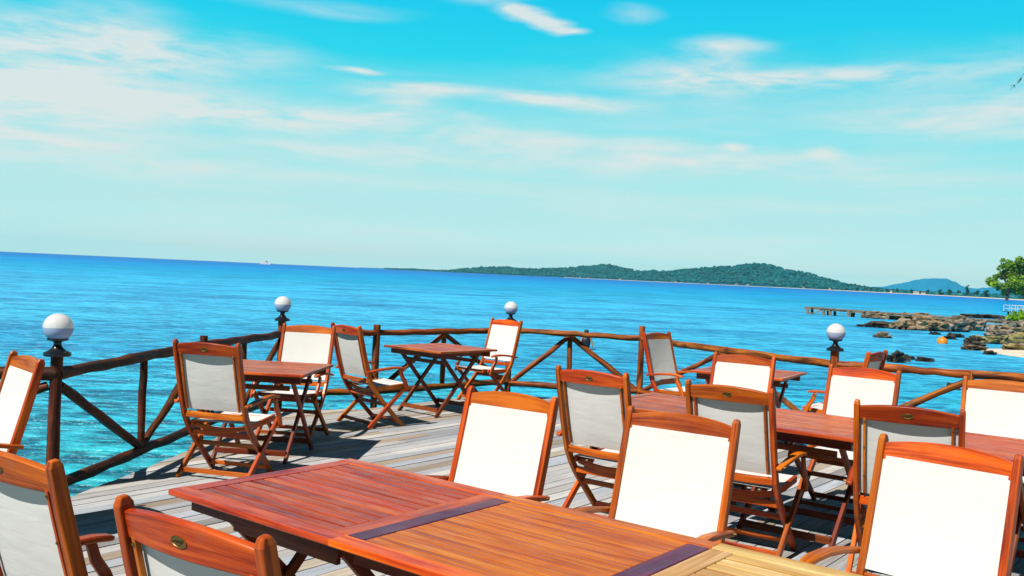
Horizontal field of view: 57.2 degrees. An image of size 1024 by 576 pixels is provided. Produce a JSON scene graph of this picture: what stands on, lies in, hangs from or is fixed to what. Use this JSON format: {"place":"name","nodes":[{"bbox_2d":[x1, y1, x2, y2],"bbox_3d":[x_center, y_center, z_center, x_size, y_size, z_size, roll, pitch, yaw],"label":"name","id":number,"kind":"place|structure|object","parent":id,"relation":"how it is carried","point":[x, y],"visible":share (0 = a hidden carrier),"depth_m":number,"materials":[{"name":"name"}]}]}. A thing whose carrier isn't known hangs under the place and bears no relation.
{"place":"outdoors","nodes":[
{"label":"outdoors","id":0,"kind":"place"},
{"bbox_2d":[0,252,1023,496],"bbox_3d":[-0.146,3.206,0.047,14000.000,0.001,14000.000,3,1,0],"label":"sea","id":1,"kind":"structure","parent":0,"point":[110,306],"depth_m":61.51,"materials":[{"name":"liquid"}]},
{"bbox_2d":[0,366,55,393],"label":"log railing","id":2,"kind":"object","parent":1,"relation":"in","point":[49,374],"visible":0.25,"depth_m":6.28,"materials":[{"name":"brown wood"}]},
{"bbox_2d":[46,331,281,485],"bbox_3d":[-2.988,2.391,8.654,0.139,3.921,4.692,3,1,5],"label":"log railing","id":3,"kind":"object","parent":1,"relation":"in","point":[141,444],"visible":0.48,"depth_m":7.26,"materials":[{"name":"brown wood"}]},
{"bbox_2d":[42,313,73,356],"bbox_3d":[-3.057,0.314,6.327,0.193,0.288,0.193,3,1,0],"label":"globe lamp","id":4,"kind":"object","parent":3,"relation":"on","point":[58,329],"visible":1,"depth_m":6.27,"materials":[{"name":"white glass"}]},
{"bbox_2d":[71,397,1023,575],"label":"deck","id":5,"kind":"structure","parent":1,"relation":"on","point":[421,442],"depth_m":7.38,"materials":[{"name":"grey wood"}]},
{"bbox_2d":[0,351,44,454],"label":"folding chair","id":6,"kind":"object","parent":5,"relation":"on","point":[20,380],"visible":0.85,"depth_m":5.20,"materials":[{"name":"white fabric"}]},
{"bbox_2d":[0,450,114,575],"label":"folding chair","id":7,"kind":"object","parent":5,"relation":"on","point":[39,535],"visible":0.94,"depth_m":2.76,"materials":[{"name":"brown wood"}]},
{"bbox_2d":[113,494,281,575],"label":"folding chair","id":8,"kind":"object","parent":5,"relation":"on","point":[152,543],"visible":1,"depth_m":2.12,"materials":[{"name":"brown wood"}]},
{"bbox_2d":[172,339,282,476],"bbox_3d":[-2.137,0.901,7.021,0.643,1.047,0.672,3,1,14],"label":"folding chair","id":9,"kind":"object","parent":5,"relation":"on","point":[209,376],"visible":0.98,"depth_m":6.85,"materials":[{"name":"brown wood"}]},
{"bbox_2d":[211,359,333,463],"bbox_3d":[-2.089,1.037,7.917,0.920,0.754,0.920,3,1,4],"label":"slatted table","id":10,"kind":"object","parent":5,"relation":"on","point":[293,374],"visible":0.6,"depth_m":7.71,"materials":[{"name":"brown wood"}]},
{"bbox_2d":[250,323,335,437],"bbox_3d":[-2.043,0.878,8.860,0.643,1.047,0.672,3,1,9],"label":"folding chair","id":11,"kind":"object","parent":5,"relation":"on","point":[307,343],"visible":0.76,"depth_m":9.04,"materials":[{"name":"white fabric"}]},
{"bbox_2d":[168,458,505,575],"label":"slatted table","id":12,"kind":"object","parent":5,"relation":"on","point":[304,512],"visible":0.93,"depth_m":3.52,"materials":[{"name":"brown wood"}]},
{"bbox_2d":[331,322,408,429],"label":"folding chair","id":13,"kind":"object","parent":5,"relation":"on","point":[350,350],"visible":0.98,"depth_m":9.56,"materials":[{"name":"brown wood"}]},
{"bbox_2d":[274,321,508,411],"bbox_3d":[-1.459,2.396,12.171,3.634,3.946,0.151,2,1,-43],"label":"log railing","id":14,"kind":"object","parent":5,"relation":"attached to","point":[376,332],"visible":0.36,"depth_m":12.16,"materials":[{"name":"brown wood"}]},
{"bbox_2d":[274,296,290,320],"bbox_3d":[-2.674,0.238,10.956,0.193,0.288,0.193,3,1,0],"label":"globe lamp","id":15,"kind":"object","parent":14,"relation":"on","point":[282,304],"visible":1,"depth_m":10.89,"materials":[{"name":"white glass"}]},
{"bbox_2d":[384,343,496,417],"bbox_3d":[-0.829,1.053,10.737,0.920,0.754,0.920,3,1,41],"label":"slatted table","id":16,"kind":"object","parent":5,"relation":"on","point":[443,352],"visible":0.96,"depth_m":10.61,"materials":[{"name":"brown wood"}]},
{"bbox_2d":[454,318,522,399],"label":"folding chair","id":17,"kind":"object","parent":5,"relation":"on","point":[503,337],"visible":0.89,"depth_m":11.91,"materials":[{"name":"white fabric"}]},
{"bbox_2d":[425,386,558,501],"bbox_3d":[-0.195,1.027,4.401,0.643,1.047,0.672,3,1,35],"label":"folding chair","id":18,"kind":"object","parent":5,"relation":"on","point":[504,441],"visible":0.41,"depth_m":4.59,"materials":[{"name":"white fabric"}]},
{"bbox_2d":[328,494,719,575],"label":"slatted table","id":19,"kind":"object","parent":5,"relation":"on","point":[506,535],"visible":0.94,"depth_m":3.04,"materials":[{"name":"orange wood"}]},
{"bbox_2d":[504,326,644,394],"bbox_3d":[0.814,2.470,13.316,1.955,3.971,0.212,3,1,8],"label":"log railing","id":20,"kind":"object","parent":5,"relation":"attached to","point":[569,338],"visible":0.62,"depth_m":13.25,"materials":[{"name":"brown wood"}]},
{"bbox_2d":[504,301,517,320],"bbox_3d":[-0.015,0.334,13.356,0.193,0.288,0.193,3,1,0],"label":"globe lamp","id":21,"kind":"object","parent":20,"relation":"attached to","point":[510,308],"visible":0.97,"depth_m":13.29,"materials":[{"name":"white glass"}]},
{"bbox_2d":[555,365,631,516],"bbox_3d":[0.660,1.040,6.201,0.643,1.047,0.672,3,1,37],"label":"folding chair","id":22,"kind":"object","parent":5,"relation":"on","point":[593,405],"visible":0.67,"depth_m":6.07,"materials":[{"name":"brown wood"}]},
{"bbox_2d":[573,406,740,543],"bbox_3d":[0.563,1.069,3.922,0.643,1.047,0.672,3,1,34],"label":"folding chair","id":23,"kind":"object","parent":5,"relation":"on","point":[675,472],"visible":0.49,"depth_m":4.11,"materials":[{"name":"white fabric"}]},
{"bbox_2d":[610,392,736,505],"bbox_3d":[1.157,1.202,6.688,0.920,0.754,0.920,3,1,38],"label":"slatted table","id":24,"kind":"object","parent":5,"relation":"on","point":[653,402],"visible":0.23,"depth_m":6.71,"materials":[{"name":"brown wood"}]},
{"bbox_2d":[642,332,706,396],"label":"folding chair","id":25,"kind":"object","parent":5,"relation":"on","point":[660,355],"visible":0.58,"depth_m":10.53,"materials":[{"name":"white fabric"}]},
{"bbox_2d":[709,351,775,489],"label":"folding chair","id":26,"kind":"object","parent":5,"relation":"on","point":[749,372],"visible":0.29,"depth_m":7.81,"materials":[{"name":"white fabric"}]},
{"bbox_2d":[685,379,808,556],"bbox_3d":[1.401,1.081,5.699,0.643,1.047,0.672,3,1,34],"label":"folding chair","id":27,"kind":"object","parent":5,"relation":"on","point":[754,413],"visible":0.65,"depth_m":5.49,"materials":[{"name":"brown wood"}]},
{"bbox_2d":[690,366,806,443],"bbox_3d":[2.377,1.217,9.487,0.920,0.754,0.920,3,1,31],"label":"slatted table","id":28,"kind":"object","parent":5,"relation":"on","point":[780,376],"visible":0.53,"depth_m":9.34,"materials":[{"name":"brown wood"}]},
{"bbox_2d":[651,543,861,575],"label":"slatted table","id":29,"kind":"object","parent":5,"relation":"on","point":[721,559],"visible":1,"depth_m":2.91,"materials":[{"name":"beige wood"}]},
{"bbox_2d":[736,408,865,546],"bbox_3d":[1.905,1.244,6.128,0.920,0.754,0.920,3,1,38],"label":"slatted table","id":30,"kind":"object","parent":5,"relation":"on","point":[819,429],"visible":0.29,"depth_m":5.87,"materials":[{"name":"brown wood"}]},
{"bbox_2d":[637,337,1023,448],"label":"log railing","id":31,"kind":"object","parent":5,"relation":"on","point":[902,368],"visible":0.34,"depth_m":9.82,"materials":[{"name":"brown wood"}]},
{"bbox_2d":[826,323,845,351],"bbox_3d":[3.400,0.515,9.866,0.193,0.288,0.193,3,1,0],"label":"globe lamp","id":32,"kind":"object","parent":31,"relation":"attached to","point":[836,332],"visible":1,"depth_m":9.80,"materials":[{"name":"white glass"}]},
{"bbox_2d":[788,364,901,513],"bbox_3d":[2.438,1.111,6.848,0.643,1.047,0.671,3,1,40],"label":"folding chair","id":33,"kind":"object","parent":5,"relation":"on","point":[846,387],"visible":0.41,"depth_m":7.02,"materials":[{"name":"white fabric"}]},
{"bbox_2d":[802,350,887,450],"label":"folding chair","id":34,"kind":"object","parent":5,"relation":"on","point":[876,360],"visible":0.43,"depth_m":9.15,"materials":[{"name":"brown wood"}]},
{"bbox_2d":[844,399,965,573],"bbox_3d":[2.164,1.124,5.107,0.643,1.047,0.672,3,1,29],"label":"folding chair","id":35,"kind":"object","parent":5,"relation":"on","point":[894,423],"visible":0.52,"depth_m":4.91,"materials":[{"name":"brown wood"}]},
{"bbox_2d":[800,433,1023,575],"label":"folding chair","id":36,"kind":"object","parent":5,"relation":"on","point":[935,509],"visible":0.92,"depth_m":3.59,"materials":[{"name":"white fabric"}]},
{"bbox_2d":[960,376,1023,541],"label":"folding chair","id":37,"kind":"object","parent":5,"relation":"on","point":[992,407],"visible":0.36,"depth_m":6.56,"materials":[{"name":"white fabric"}]},
{"bbox_2d":[965,432,1023,575],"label":"slatted table","id":38,"kind":"object","parent":5,"relation":"on","point":[1007,448],"visible":0.06,"depth_m":5.41,"materials":[{"name":"brown wood"}]},
{"bbox_2d":[864,321,891,328],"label":"rock","id":39,"kind":"object","parent":1,"relation":"in","point":[879,324],"visible":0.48,"depth_m":81.77,"materials":[{"name":"grey stone"}]},
{"bbox_2d":[872,332,891,337],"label":"rock","id":40,"kind":"object","parent":1,"relation":"in","point":[882,335],"visible":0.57,"depth_m":64.24,"materials":[{"name":"beige stone"}]},
{"bbox_2d":[868,311,899,319],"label":"rock","id":41,"kind":"object","parent":1,"relation":"in","point":[877,316],"visible":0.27,"depth_m":107.42,"materials":[{"name":"grey stone"}]},
{"bbox_2d":[886,350,905,362],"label":"rock","id":42,"kind":"object","parent":1,"relation":"in","point":[897,356],"visible":0.48,"depth_m":42.56,"materials":[{"name":"grey stone"}]},
{"bbox_2d":[889,321,916,329],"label":"rock","id":43,"kind":"object","parent":1,"relation":"in","point":[909,325],"visible":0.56,"depth_m":80.22,"materials":[{"name":"beige stone"}]},
{"bbox_2d":[896,318,914,322],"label":"rock","id":44,"kind":"object","parent":1,"relation":"in","point":[900,320],"visible":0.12,"depth_m":82.83,"materials":[{"name":"beige stone"}]},
{"bbox_2d":[904,354,911,361],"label":"rock","id":45,"kind":"object","parent":1,"relation":"in","point":[908,358],"visible":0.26,"depth_m":43.33,"materials":[{"name":"grey stone"}]},
{"bbox_2d":[804,307,1018,325],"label":"wooden jetty","id":46,"kind":"object","parent":1,"relation":"in","point":[850,313],"visible":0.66,"depth_m":107.86,"materials":[{"name":"brown wood"}]},
{"bbox_2d":[900,312,928,319],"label":"rock","id":47,"kind":"object","parent":1,"relation":"in","point":[911,318],"visible":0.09,"depth_m":106.95,"materials":[{"name":"grey stone"}]},
{"bbox_2d":[915,356,934,361],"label":"rock","id":48,"kind":"object","parent":1,"relation":"in","point":[922,359],"visible":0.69,"depth_m":43.91,"materials":[{"name":"stone"}]},
{"bbox_2d":[912,314,941,321],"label":"rock","id":49,"kind":"object","parent":1,"relation":"in","point":[918,317],"visible":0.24,"depth_m":83.56,"materials":[{"name":"beige stone"}]},
{"bbox_2d":[914,319,948,331],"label":"rock","id":50,"kind":"object","parent":1,"relation":"in","point":[927,325],"visible":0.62,"depth_m":79.73,"materials":[{"name":"beige stone"}]},
{"bbox_2d":[929,331,940,334],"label":"rock","id":51,"kind":"object","parent":1,"relation":"in","point":[933,333],"visible":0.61,"depth_m":72.98,"materials":[{"name":"stone"}]},
{"bbox_2d":[937,336,947,343],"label":"buoy","id":52,"kind":"object","parent":1,"relation":"on","point":[942,340],"visible":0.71,"depth_m":60.41,"materials":[{"name":"orange plastic"}]},
{"bbox_2d":[944,335,958,339],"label":"rock","id":53,"kind":"object","parent":1,"relation":"in","point":[953,337],"visible":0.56,"depth_m":66.83,"materials":[{"name":"brown stone"}]},
{"bbox_2d":[940,318,971,331],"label":"rock","id":54,"kind":"object","parent":1,"relation":"in","point":[960,325],"visible":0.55,"depth_m":80.46,"materials":[{"name":"grey stone"}]},
{"bbox_2d":[947,332,964,337],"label":"rock","id":55,"kind":"object","parent":1,"relation":"in","point":[957,335],"visible":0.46,"depth_m":70.10,"materials":[{"name":"stone"}]},
{"bbox_2d":[952,315,969,325],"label":"rock","id":56,"kind":"object","parent":1,"relation":"in","point":[954,317],"visible":0.11,"depth_m":83.72,"materials":[{"name":"grey stone"}]},
{"bbox_2d":[985,324,1013,332],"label":"rock","id":57,"kind":"object","parent":1,"relation":"in","point":[990,327],"visible":0.23,"depth_m":82.88,"materials":[{"name":"grey stone"}]},
{"bbox_2d":[0,0,1023,288],"label":"sky","id":58,"kind":"structure","parent":0,"point":[871,143],"materials":[{"name":"blue"}]},
{"bbox_2d":[392,265,852,290],"bbox_3d":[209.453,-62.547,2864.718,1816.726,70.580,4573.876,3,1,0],"label":"hills","id":59,"kind":"structure","parent":0,"point":[743,284],"depth_m":2890.27,"materials":[{"name":"green plant"}]},
{"bbox_2d":[384,262,1023,298],"bbox_3d":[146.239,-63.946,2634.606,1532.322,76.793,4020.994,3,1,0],"label":"forest","id":60,"kind":"object","parent":59,"relation":"on","point":[692,275],"visible":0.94,"depth_m":2843.69,"materials":[{"name":"green plant"}]},
{"bbox_2d":[564,277,1023,299],"bbox_3d":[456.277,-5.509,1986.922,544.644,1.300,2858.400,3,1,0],"label":"beach","id":61,"kind":"structure","parent":0,"point":[844,290],"depth_m":1859.88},
{"bbox_2d":[985,256,1023,300],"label":"shore tree","id":62,"kind":"object","parent":61,"relation":"on","point":[1011,272],"visible":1,"depth_m":637.97,"materials":[{"name":"green plant"}]},
{"bbox_2d":[878,278,1010,293],"bbox_3d":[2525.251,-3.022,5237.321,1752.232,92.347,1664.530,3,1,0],"label":"hills","id":63,"kind":"structure","parent":0,"point":[936,284],"depth_m":5024.73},
{"bbox_2d":[985,349,1023,357],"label":"beach","id":64,"kind":"structure","parent":0,"point":[1017,353],"depth_m":53.20,"materials":[{"name":"beige sand"}]},
{"bbox_2d":[963,336,979,342],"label":"rock","id":65,"kind":"object","parent":64,"relation":"on","point":[972,339],"visible":0.43,"depth_m":62.03,"materials":[{"name":"grey stone"}]},
{"bbox_2d":[962,342,985,346],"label":"rock","id":66,"kind":"object","parent":64,"relation":"on","point":[979,344],"visible":0.4,"depth_m":57.60,"materials":[{"name":"stone"}]},
{"bbox_2d":[960,345,988,350],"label":"rock","id":67,"kind":"object","parent":64,"relation":"on","point":[972,347],"visible":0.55,"depth_m":54.82,"materials":[{"name":"stone"}]},
{"bbox_2d":[968,319,986,330],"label":"rock","id":68,"kind":"object","parent":64,"relation":"on","point":[978,326],"visible":0.37,"depth_m":84.44,"materials":[{"name":"grey stone"}]},
{"bbox_2d":[960,314,1007,318],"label":"rock","id":69,"kind":"object","parent":64,"relation":"on","point":[991,316],"visible":0.52,"depth_m":134.32,"materials":[{"name":"grey stone"}]},
{"bbox_2d":[983,350,997,354],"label":"rock","id":70,"kind":"object","parent":64,"relation":"on","point":[990,352],"visible":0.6,"depth_m":51.32,"materials":[{"name":"grey stone"}]},
{"bbox_2d":[972,335,1009,344],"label":"rock","id":71,"kind":"object","parent":64,"relation":"on","point":[993,340],"visible":0.39,"depth_m":62.92,"materials":[{"name":"beige stone"}]},
{"bbox_2d":[983,329,1016,336],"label":"rock","id":72,"kind":"object","parent":64,"relation":"on","point":[998,332],"visible":0.33,"depth_m":70.13,"materials":[{"name":"grey stone"}]},
{"bbox_2d":[993,325,1023,332],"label":"rock","id":73,"kind":"object","parent":64,"relation":"on","point":[1017,330],"visible":0.26,"depth_m":75.44,"materials":[{"name":"beige stone"}]},
{"bbox_2d":[1000,343,1023,349],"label":"rock","id":74,"kind":"object","parent":64,"relation":"on","point":[1011,346],"visible":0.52,"depth_m":55.20,"materials":[{"name":"beige stone"}]},
{"bbox_2d":[1001,332,1023,343],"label":"rock","id":75,"kind":"object","parent":64,"relation":"on","point":[1016,338],"visible":0.53,"depth_m":64.92,"materials":[{"name":"beige stone"}]},
{"bbox_2d":[1002,305,1023,314],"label":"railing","id":76,"kind":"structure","parent":64,"relation":"on","point":[1009,308],"depth_m":138.82,"materials":[{"name":"paint"}]},
{"bbox_2d":[1015,320,1023,327],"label":"rock","id":77,"kind":"object","parent":64,"relation":"on","point":[1020,323],"visible":0.22,"depth_m":82.14,"materials":[{"name":"beige stone"}]},
{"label":"rock","id":78,"kind":"object","parent":64,"relation":"on","visible":0},
{"bbox_2d":[1005,309,1023,320],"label":"bush","id":79,"kind":"object","parent":78,"relation":"on","point":[1016,316],"visible":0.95,"depth_m":109.86,"materials":[{"name":"green plant"}]}
]}

